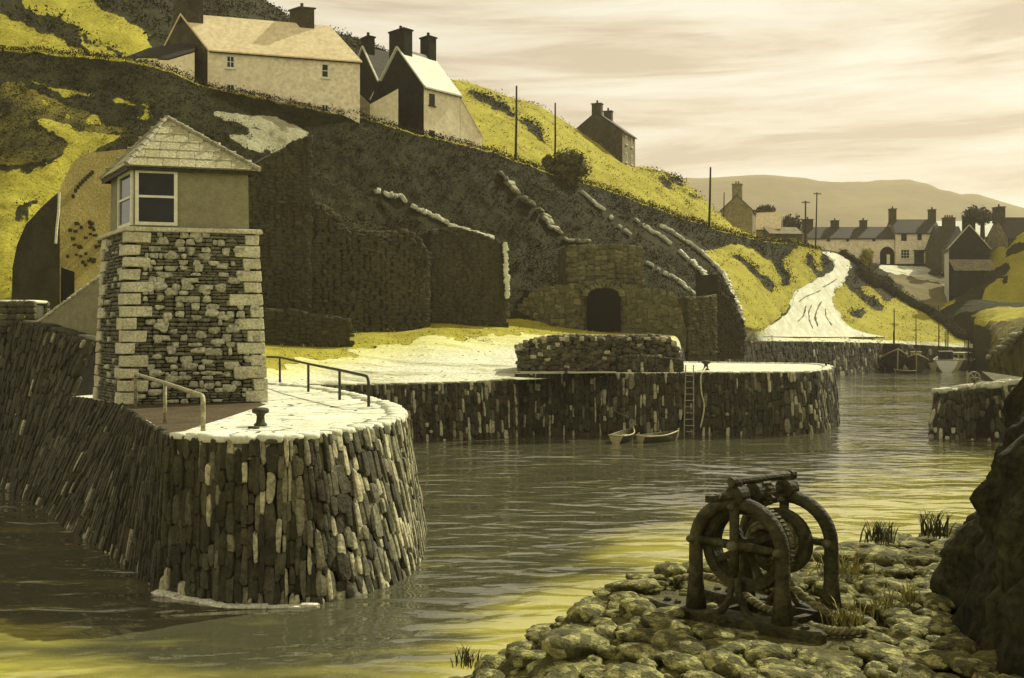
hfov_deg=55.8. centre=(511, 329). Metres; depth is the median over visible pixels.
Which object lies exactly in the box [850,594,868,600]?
boulder
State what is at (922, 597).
boulder
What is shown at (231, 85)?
window
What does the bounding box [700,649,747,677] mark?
boulder
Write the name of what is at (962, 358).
motor boat
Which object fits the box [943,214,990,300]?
village house
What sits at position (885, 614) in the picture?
boulder
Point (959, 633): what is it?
boulder
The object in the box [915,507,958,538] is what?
grass tuft
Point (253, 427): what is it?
mooring ring
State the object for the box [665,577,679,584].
boulder
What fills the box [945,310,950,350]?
mast
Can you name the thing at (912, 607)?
boulder
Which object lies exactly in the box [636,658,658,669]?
boulder
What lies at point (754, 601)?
heavy rope
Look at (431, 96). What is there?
window
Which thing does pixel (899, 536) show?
boulder
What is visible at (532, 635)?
boulder
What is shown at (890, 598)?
grass tuft
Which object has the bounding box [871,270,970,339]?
hedge
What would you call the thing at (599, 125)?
hillside house
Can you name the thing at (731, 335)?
buttress wall
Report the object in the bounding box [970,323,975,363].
mast
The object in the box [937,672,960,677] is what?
boulder
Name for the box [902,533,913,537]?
boulder
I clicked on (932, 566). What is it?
boulder
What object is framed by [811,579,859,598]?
boulder
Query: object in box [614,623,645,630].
boulder
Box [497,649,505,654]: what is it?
boulder
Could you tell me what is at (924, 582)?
boulder
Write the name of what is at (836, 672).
boulder
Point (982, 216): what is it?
tree
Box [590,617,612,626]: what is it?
boulder
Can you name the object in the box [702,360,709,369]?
bollard
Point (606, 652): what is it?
boulder
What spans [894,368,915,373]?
dinghy
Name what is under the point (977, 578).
cliff
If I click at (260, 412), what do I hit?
bollard
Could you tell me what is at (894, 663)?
boulder
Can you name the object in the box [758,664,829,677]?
boulder
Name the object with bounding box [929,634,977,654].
boulder
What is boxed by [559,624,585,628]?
boulder
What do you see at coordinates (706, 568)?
boulder
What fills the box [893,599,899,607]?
boulder
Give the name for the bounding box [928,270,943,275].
parked car
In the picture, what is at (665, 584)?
boulder
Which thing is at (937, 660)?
boulder
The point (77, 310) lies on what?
sloping wall
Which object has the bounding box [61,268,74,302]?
doorway
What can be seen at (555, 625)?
boulder
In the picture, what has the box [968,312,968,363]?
mast
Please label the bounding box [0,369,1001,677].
water
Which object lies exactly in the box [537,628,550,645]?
boulder
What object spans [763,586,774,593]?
boulder
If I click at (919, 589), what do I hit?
boulder
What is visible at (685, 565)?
boulder
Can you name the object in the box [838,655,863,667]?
boulder
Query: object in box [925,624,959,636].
boulder
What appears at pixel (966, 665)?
boulder
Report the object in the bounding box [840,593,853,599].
boulder
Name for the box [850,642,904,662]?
boulder
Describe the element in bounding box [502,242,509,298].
wall end
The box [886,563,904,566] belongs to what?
boulder
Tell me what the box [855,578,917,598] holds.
boulder
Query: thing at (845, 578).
boulder
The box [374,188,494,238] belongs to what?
drystone wall
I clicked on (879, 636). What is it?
boulder
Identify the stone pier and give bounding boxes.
[0,319,426,608]
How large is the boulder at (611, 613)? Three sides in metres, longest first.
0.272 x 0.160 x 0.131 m
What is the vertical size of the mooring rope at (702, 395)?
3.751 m
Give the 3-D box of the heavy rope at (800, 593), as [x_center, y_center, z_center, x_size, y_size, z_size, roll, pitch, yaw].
[2.686,2.364,8.392,0.888,0.441,0.452,0,0,23]
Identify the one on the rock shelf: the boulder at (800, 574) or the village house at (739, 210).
the boulder at (800, 574)
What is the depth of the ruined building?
57.38 m
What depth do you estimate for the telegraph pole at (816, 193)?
187.89 m
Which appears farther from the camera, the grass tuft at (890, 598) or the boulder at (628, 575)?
the boulder at (628, 575)
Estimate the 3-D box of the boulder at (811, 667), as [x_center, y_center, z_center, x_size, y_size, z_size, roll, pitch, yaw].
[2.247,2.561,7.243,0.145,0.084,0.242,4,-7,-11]
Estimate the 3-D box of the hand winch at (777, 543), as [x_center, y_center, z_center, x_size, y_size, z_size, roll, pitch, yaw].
[2.147,1.979,8.652,1.847,1.373,1.123,0,0,40]
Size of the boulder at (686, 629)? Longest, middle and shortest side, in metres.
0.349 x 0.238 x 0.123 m
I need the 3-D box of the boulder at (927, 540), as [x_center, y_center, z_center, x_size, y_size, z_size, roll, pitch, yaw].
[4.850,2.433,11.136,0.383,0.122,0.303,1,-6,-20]
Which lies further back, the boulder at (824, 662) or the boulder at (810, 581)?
the boulder at (810, 581)
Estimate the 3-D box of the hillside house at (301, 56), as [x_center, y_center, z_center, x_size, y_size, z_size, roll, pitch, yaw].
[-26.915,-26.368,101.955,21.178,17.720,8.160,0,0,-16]
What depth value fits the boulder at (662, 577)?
9.97 m
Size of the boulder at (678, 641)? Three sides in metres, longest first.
0.644 x 0.387 x 0.186 m
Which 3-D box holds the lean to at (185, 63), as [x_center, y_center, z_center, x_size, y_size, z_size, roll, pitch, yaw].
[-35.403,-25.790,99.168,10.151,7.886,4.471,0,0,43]
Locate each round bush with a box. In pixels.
[541,148,591,190]
[858,247,873,268]
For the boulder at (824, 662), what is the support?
on the rock shelf
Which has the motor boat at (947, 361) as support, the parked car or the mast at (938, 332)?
the mast at (938, 332)
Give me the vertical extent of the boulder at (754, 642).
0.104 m
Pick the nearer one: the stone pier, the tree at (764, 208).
the stone pier
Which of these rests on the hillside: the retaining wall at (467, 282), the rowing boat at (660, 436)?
the retaining wall at (467, 282)
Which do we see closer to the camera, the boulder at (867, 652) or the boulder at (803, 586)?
the boulder at (867, 652)
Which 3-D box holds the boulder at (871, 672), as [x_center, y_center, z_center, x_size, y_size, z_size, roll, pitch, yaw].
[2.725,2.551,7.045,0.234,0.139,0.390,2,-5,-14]
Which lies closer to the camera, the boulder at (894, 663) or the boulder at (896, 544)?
the boulder at (894, 663)
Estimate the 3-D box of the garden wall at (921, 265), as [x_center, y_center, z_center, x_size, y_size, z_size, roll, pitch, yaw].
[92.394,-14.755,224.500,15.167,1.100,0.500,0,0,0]
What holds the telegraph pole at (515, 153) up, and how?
on the hillside
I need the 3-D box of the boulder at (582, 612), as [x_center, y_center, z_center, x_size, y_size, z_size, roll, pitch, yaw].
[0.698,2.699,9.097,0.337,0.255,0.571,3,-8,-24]
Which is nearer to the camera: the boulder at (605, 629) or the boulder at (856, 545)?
the boulder at (605, 629)
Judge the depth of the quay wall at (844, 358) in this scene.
142.11 m
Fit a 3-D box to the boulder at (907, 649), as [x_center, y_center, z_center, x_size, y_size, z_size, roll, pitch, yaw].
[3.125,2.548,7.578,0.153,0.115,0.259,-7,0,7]
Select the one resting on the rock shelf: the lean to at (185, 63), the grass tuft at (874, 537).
the grass tuft at (874, 537)
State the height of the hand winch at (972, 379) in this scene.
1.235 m
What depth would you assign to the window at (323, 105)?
100.17 m
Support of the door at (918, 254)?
in the village house at (911, 236)
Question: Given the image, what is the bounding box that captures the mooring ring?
[248,426,259,428]
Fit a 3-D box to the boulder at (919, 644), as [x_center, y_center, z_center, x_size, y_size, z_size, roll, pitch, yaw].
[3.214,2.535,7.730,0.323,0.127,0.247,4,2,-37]
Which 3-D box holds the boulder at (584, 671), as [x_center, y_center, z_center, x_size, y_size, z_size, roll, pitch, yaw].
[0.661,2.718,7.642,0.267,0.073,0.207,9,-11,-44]
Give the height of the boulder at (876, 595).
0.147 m
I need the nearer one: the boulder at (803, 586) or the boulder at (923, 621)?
the boulder at (923, 621)
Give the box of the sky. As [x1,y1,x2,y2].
[267,0,1023,207]
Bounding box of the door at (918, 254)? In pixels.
[913,250,924,263]
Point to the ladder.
(685, 394)
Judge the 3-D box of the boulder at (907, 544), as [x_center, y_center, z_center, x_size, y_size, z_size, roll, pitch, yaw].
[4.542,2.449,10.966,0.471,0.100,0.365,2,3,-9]
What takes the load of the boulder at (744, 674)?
on the rock shelf
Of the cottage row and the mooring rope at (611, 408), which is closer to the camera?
the mooring rope at (611, 408)
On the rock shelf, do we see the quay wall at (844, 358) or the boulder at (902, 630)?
the boulder at (902, 630)
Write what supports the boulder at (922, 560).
on the rock shelf
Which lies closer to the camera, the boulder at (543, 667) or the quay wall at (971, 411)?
the boulder at (543, 667)
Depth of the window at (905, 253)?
225.08 m
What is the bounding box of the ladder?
[684,365,693,435]
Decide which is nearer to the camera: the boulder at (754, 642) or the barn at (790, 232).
the boulder at (754, 642)
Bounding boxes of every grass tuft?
[450,642,485,668]
[670,577,685,588]
[812,548,875,581]
[815,595,866,635]
[850,590,904,623]
[859,518,897,545]
[866,574,907,625]
[895,577,924,612]
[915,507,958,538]
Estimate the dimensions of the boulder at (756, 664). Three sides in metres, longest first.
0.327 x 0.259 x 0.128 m
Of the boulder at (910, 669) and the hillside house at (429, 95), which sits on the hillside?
the hillside house at (429, 95)
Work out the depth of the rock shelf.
8.32 m
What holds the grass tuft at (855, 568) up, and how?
on the rock shelf
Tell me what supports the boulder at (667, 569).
on the rock shelf
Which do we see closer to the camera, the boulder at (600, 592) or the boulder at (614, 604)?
the boulder at (614, 604)
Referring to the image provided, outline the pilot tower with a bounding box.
[93,115,267,404]
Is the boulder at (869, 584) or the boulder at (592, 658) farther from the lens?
the boulder at (869, 584)
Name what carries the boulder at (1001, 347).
on the harbour bank
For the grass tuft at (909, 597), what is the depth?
8.80 m
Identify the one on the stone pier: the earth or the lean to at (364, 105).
the earth
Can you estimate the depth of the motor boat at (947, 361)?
154.00 m
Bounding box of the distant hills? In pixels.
[681,175,1023,227]
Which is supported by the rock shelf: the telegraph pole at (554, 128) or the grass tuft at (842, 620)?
the grass tuft at (842, 620)
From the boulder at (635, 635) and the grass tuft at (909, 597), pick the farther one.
the grass tuft at (909, 597)
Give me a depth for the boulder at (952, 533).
11.24 m
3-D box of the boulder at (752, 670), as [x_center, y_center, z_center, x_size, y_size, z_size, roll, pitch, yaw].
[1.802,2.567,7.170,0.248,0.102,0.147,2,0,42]
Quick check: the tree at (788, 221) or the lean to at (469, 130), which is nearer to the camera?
the lean to at (469, 130)
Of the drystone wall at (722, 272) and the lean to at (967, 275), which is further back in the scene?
the lean to at (967, 275)
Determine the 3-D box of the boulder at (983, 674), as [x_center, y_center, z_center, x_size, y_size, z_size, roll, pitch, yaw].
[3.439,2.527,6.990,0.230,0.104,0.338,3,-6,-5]
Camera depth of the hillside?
99.98 m
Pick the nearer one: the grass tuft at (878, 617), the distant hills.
the grass tuft at (878, 617)
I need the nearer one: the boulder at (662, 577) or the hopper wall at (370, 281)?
the boulder at (662, 577)
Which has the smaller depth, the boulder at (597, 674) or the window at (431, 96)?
the boulder at (597, 674)
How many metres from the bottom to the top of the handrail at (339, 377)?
1.453 m
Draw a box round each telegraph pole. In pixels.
[514,86,516,159]
[554,103,555,154]
[708,167,710,226]
[802,201,809,243]
[813,192,820,249]
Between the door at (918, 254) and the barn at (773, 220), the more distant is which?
the door at (918, 254)
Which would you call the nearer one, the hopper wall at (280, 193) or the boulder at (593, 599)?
the boulder at (593, 599)
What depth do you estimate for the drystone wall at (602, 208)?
125.97 m
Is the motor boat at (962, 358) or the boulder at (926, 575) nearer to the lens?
the boulder at (926, 575)
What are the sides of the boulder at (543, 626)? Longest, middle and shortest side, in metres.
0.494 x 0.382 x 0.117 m
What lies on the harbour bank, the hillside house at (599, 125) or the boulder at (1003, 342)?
the boulder at (1003, 342)
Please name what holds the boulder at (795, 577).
on the rock shelf
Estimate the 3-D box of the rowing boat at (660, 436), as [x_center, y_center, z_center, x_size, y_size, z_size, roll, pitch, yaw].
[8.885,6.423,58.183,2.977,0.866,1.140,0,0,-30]
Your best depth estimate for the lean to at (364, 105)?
105.16 m
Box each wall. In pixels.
[0,300,49,337]
[36,275,102,335]
[248,135,313,330]
[262,308,354,346]
[310,378,519,441]
[312,201,430,332]
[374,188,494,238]
[416,226,509,327]
[498,170,590,244]
[514,334,683,371]
[580,190,631,235]
[635,218,671,244]
[646,261,695,295]
[659,224,745,322]
[678,249,707,274]
[680,341,974,374]
[696,274,746,359]
[881,264,924,266]
[928,371,1022,440]
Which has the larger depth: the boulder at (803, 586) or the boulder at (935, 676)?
the boulder at (803, 586)
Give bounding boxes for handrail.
[134,373,205,430]
[266,356,369,406]
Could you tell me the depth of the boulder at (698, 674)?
7.09 m
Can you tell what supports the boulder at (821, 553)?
on the rock shelf
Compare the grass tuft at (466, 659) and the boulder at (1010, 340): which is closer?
the grass tuft at (466, 659)
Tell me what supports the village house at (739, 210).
on the hillside
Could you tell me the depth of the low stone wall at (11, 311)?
44.24 m
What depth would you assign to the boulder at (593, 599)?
9.42 m
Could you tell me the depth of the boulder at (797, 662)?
7.34 m
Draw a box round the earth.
[126,402,265,432]
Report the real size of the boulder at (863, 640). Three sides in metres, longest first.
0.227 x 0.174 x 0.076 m
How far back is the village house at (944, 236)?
219.10 m
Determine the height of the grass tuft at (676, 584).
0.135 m
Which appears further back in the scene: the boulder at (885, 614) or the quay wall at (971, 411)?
the quay wall at (971, 411)
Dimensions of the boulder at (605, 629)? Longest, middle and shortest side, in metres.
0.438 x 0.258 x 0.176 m
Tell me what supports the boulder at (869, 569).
on the rock shelf
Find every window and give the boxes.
[117,170,133,228]
[135,170,177,225]
[225,55,235,69]
[226,84,234,91]
[320,63,329,79]
[321,104,328,112]
[428,93,436,107]
[901,234,906,240]
[901,249,909,258]
[917,234,921,239]
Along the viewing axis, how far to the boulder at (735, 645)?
7.68 m
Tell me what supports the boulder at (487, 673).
on the rock shelf
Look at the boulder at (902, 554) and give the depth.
10.45 m
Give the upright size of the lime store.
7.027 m
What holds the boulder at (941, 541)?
on the rock shelf
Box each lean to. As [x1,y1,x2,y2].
[126,43,195,80]
[360,95,369,117]
[370,89,397,127]
[460,97,482,148]
[949,259,995,295]
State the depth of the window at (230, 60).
97.54 m
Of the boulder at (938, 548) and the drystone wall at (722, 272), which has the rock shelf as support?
the boulder at (938, 548)
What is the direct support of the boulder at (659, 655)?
on the rock shelf
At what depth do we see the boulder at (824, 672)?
7.05 m
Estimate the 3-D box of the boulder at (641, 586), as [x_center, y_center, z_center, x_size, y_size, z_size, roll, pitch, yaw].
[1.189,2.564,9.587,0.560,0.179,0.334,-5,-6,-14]
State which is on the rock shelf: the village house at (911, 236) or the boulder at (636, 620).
the boulder at (636, 620)
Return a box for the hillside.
[0,0,972,384]
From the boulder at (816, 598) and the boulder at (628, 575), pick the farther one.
the boulder at (628, 575)
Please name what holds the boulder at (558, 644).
on the rock shelf
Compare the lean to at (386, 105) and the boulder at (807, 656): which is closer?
the boulder at (807, 656)
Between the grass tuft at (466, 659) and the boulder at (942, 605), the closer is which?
the boulder at (942, 605)
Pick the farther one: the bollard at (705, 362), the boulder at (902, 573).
the bollard at (705, 362)
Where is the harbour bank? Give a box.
[940,232,1023,376]
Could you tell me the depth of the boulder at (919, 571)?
9.76 m
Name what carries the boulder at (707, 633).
on the rock shelf
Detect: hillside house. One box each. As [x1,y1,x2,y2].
[157,0,361,122]
[358,32,388,102]
[369,26,461,143]
[576,100,636,167]
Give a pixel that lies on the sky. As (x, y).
(931, 92)
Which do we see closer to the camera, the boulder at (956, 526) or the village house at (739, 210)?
the boulder at (956, 526)
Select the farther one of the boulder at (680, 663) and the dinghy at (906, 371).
the dinghy at (906, 371)
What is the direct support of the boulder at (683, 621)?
on the rock shelf
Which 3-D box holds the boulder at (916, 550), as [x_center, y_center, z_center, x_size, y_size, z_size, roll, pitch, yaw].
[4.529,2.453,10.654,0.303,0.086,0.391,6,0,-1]
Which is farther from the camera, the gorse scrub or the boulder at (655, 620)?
the gorse scrub
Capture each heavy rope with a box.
[673,572,772,614]
[790,579,876,635]
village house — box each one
[720,181,756,234]
[887,206,937,263]
[925,215,960,276]
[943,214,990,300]
[985,204,1023,253]
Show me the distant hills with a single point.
(849, 204)
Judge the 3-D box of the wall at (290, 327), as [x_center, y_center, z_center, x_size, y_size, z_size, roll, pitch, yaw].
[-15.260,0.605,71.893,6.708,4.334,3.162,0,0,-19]
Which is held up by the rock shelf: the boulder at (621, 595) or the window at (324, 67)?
the boulder at (621, 595)
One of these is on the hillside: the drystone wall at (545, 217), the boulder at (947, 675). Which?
the drystone wall at (545, 217)
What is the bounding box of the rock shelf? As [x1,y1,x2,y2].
[496,535,996,677]
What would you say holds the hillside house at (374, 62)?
on the hillside
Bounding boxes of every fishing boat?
[881,308,907,371]
[905,339,929,372]
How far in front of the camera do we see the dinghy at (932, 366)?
163.60 m
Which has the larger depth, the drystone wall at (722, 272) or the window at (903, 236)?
the window at (903, 236)
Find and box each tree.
[754,204,775,212]
[782,214,803,231]
[960,205,991,239]
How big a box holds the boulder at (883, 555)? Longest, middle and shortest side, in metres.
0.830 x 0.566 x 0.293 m
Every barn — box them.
[756,212,782,236]
[763,227,802,242]
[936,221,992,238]
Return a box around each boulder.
[472,653,504,674]
[472,668,504,677]
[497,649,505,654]
[505,640,538,659]
[509,650,548,668]
[524,629,543,642]
[526,623,550,630]
[527,655,601,677]
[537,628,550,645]
[539,627,609,660]
[545,663,582,677]
[549,622,566,629]
[555,615,566,621]
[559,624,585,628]
[566,601,605,623]
[580,596,602,603]
[580,668,605,676]
[584,671,604,677]
[585,654,602,663]
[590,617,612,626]
[592,588,609,596]
[594,621,616,643]
[595,645,620,659]
[603,609,621,617]
[604,578,660,593]
[604,662,663,677]
[607,591,638,602]
[608,600,620,610]
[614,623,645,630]
[614,642,662,665]
[615,628,658,642]
[619,596,656,620]
[625,573,638,579]
[628,575,647,579]
[629,616,644,626]
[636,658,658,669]
[641,610,683,629]
[646,574,665,580]
[649,585,663,592]
[650,630,705,654]
[654,561,686,577]
[654,605,684,618]
[655,649,677,662]
[657,580,668,588]
[660,651,706,673]
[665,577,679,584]
[673,625,695,637]
[675,618,685,624]
[680,562,688,573]
[681,670,723,677]
[691,622,716,635]
[695,627,735,639]
[699,637,751,653]
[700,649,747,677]
[703,563,712,572]
[731,629,762,639]
[739,670,765,677]
[743,644,794,662]
[743,667,757,673]
[745,639,775,645]
[752,657,796,668]
[753,568,808,591]
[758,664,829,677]
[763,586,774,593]
[790,658,804,668]
[793,571,803,577]
[794,582,807,591]
[795,647,819,664]
[798,596,819,601]
[802,562,821,569]
[802,576,822,588]
[804,665,822,670]
[806,568,823,578]
[810,549,855,562]
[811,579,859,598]
[812,655,860,671]
[814,545,852,550]
[817,670,827,675]
[827,667,866,677]
[838,541,875,550]
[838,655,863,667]
[839,574,865,584]
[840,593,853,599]
[841,597,864,613]
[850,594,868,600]
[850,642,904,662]
[853,545,903,566]
[854,638,878,642]
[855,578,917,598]
[856,598,888,616]
[859,563,884,574]
[863,660,888,674]
[865,629,898,645]
[865,667,901,677]
[869,626,887,633]
[872,588,901,601]
[876,539,900,547]
[879,528,906,540]
[879,607,912,619]
[879,654,932,672]
[881,567,915,579]
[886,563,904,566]
[886,614,943,627]
[886,621,929,640]
[888,547,909,557]
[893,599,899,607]
[896,636,930,650]
[897,660,939,677]
[899,540,928,548]
[899,602,922,611]
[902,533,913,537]
[902,645,918,656]
[906,556,941,565]
[907,649,963,671]
[909,547,921,552]
[911,577,930,587]
[912,591,955,609]
[913,587,931,591]
[913,608,952,624]
[914,568,933,575]
[916,536,945,543]
[922,574,931,577]
[923,599,951,612]
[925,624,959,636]
[925,634,939,642]
[926,562,939,570]
[929,537,948,546]
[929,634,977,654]
[931,674,944,677]
[933,545,943,552]
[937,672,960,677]
[941,524,961,530]
[943,527,956,537]
[948,632,964,635]
[950,655,996,677]
[971,671,997,677]
[996,345,1005,350]
[996,673,1023,677]
[1001,340,1009,345]
[1004,338,1015,342]
[1008,332,1018,339]
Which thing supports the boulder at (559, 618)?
on the rock shelf
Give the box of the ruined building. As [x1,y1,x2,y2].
[12,149,127,310]
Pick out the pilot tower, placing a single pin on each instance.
(180, 300)
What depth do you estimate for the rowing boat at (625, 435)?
57.67 m
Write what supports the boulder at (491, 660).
on the rock shelf
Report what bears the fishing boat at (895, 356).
on the water
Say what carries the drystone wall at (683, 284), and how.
on the hillside
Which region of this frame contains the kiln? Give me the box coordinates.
[516,244,685,351]
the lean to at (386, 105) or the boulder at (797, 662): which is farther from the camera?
the lean to at (386, 105)
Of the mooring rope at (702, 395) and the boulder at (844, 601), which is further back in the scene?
the mooring rope at (702, 395)
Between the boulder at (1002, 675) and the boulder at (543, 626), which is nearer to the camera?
the boulder at (1002, 675)
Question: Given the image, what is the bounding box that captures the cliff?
[930,371,1023,676]
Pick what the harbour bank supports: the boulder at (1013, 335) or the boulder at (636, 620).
the boulder at (1013, 335)
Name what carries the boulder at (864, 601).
on the rock shelf
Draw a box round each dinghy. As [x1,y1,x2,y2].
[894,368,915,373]
[928,363,936,369]
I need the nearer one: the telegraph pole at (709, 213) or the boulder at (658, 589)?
the boulder at (658, 589)
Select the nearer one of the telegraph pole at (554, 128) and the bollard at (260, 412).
the bollard at (260, 412)
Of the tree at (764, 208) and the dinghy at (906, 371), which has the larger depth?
the tree at (764, 208)
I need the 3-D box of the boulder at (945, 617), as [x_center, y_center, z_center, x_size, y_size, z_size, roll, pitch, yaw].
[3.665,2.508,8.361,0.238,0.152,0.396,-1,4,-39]
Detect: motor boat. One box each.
[933,334,958,371]
[953,326,974,369]
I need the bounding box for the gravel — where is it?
[471,536,959,677]
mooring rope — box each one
[588,385,637,425]
[700,367,706,427]
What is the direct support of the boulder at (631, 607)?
on the rock shelf
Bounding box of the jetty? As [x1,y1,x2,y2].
[508,361,839,435]
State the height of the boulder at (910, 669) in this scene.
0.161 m
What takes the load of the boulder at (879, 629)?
on the rock shelf
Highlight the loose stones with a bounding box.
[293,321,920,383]
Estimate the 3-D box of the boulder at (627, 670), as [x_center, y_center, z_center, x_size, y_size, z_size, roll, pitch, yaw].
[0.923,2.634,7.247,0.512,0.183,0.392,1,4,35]
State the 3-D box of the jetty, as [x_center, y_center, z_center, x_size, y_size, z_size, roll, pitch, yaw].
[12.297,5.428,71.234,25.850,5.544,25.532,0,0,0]
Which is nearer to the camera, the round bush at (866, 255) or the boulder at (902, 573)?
the boulder at (902, 573)
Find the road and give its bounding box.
[762,252,883,336]
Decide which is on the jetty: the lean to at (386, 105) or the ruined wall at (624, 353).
the ruined wall at (624, 353)
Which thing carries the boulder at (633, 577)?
on the rock shelf
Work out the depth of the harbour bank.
177.09 m
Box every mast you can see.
[938,305,938,359]
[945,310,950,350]
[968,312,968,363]
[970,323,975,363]
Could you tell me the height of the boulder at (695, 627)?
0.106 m
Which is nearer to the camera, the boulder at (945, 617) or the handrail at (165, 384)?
the boulder at (945, 617)
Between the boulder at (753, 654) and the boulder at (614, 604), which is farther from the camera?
the boulder at (614, 604)
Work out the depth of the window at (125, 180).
36.18 m
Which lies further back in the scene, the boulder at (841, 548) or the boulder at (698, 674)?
the boulder at (841, 548)
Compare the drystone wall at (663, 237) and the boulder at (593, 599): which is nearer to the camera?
the boulder at (593, 599)
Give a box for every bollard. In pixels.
[252,407,268,426]
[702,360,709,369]
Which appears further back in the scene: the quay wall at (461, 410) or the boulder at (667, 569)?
the quay wall at (461, 410)
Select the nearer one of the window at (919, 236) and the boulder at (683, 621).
the boulder at (683, 621)
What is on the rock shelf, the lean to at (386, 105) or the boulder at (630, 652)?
the boulder at (630, 652)
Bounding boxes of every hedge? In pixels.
[839,248,862,265]
[856,262,896,287]
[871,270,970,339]
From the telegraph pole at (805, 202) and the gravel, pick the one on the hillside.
the telegraph pole at (805, 202)
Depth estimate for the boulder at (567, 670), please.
7.66 m
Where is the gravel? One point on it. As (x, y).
(648, 639)
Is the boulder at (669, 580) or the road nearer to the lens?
the boulder at (669, 580)
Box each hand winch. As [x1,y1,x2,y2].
[649,469,872,643]
[966,371,980,383]
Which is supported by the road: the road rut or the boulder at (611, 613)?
the road rut
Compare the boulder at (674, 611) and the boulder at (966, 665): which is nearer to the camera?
the boulder at (966, 665)
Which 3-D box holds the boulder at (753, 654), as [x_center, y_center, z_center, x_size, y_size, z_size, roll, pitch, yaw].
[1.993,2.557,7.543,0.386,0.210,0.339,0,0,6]
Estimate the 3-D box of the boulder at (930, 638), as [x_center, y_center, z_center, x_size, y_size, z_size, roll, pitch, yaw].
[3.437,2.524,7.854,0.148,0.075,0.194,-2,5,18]
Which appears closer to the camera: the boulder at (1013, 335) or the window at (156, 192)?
the window at (156, 192)
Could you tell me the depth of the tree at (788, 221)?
224.48 m
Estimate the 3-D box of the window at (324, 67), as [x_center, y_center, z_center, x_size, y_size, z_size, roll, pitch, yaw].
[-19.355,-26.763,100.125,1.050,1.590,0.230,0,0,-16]
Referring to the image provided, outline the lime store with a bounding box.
[677,294,717,360]
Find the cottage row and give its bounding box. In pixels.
[802,217,894,263]
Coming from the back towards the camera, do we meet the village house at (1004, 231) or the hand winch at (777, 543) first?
the village house at (1004, 231)
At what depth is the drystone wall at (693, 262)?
131.32 m
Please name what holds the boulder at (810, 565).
on the rock shelf
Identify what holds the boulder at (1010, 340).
on the harbour bank
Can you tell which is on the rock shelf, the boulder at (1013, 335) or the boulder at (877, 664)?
the boulder at (877, 664)
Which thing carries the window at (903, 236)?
in the village house at (911, 236)
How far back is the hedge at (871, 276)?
194.41 m
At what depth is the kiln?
96.83 m
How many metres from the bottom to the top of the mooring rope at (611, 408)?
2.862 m
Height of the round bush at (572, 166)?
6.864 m
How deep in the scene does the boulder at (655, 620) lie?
8.31 m
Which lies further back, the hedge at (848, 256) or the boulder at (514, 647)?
the hedge at (848, 256)
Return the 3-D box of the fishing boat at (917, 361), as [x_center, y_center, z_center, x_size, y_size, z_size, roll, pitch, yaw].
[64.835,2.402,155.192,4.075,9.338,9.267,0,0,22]
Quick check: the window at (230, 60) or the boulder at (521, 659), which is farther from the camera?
the window at (230, 60)
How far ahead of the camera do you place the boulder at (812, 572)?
9.89 m
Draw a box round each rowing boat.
[608,426,634,442]
[636,428,678,442]
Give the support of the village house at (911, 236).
on the hillside
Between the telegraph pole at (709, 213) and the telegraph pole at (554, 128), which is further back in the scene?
the telegraph pole at (709, 213)
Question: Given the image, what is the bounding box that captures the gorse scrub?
[0,0,883,316]

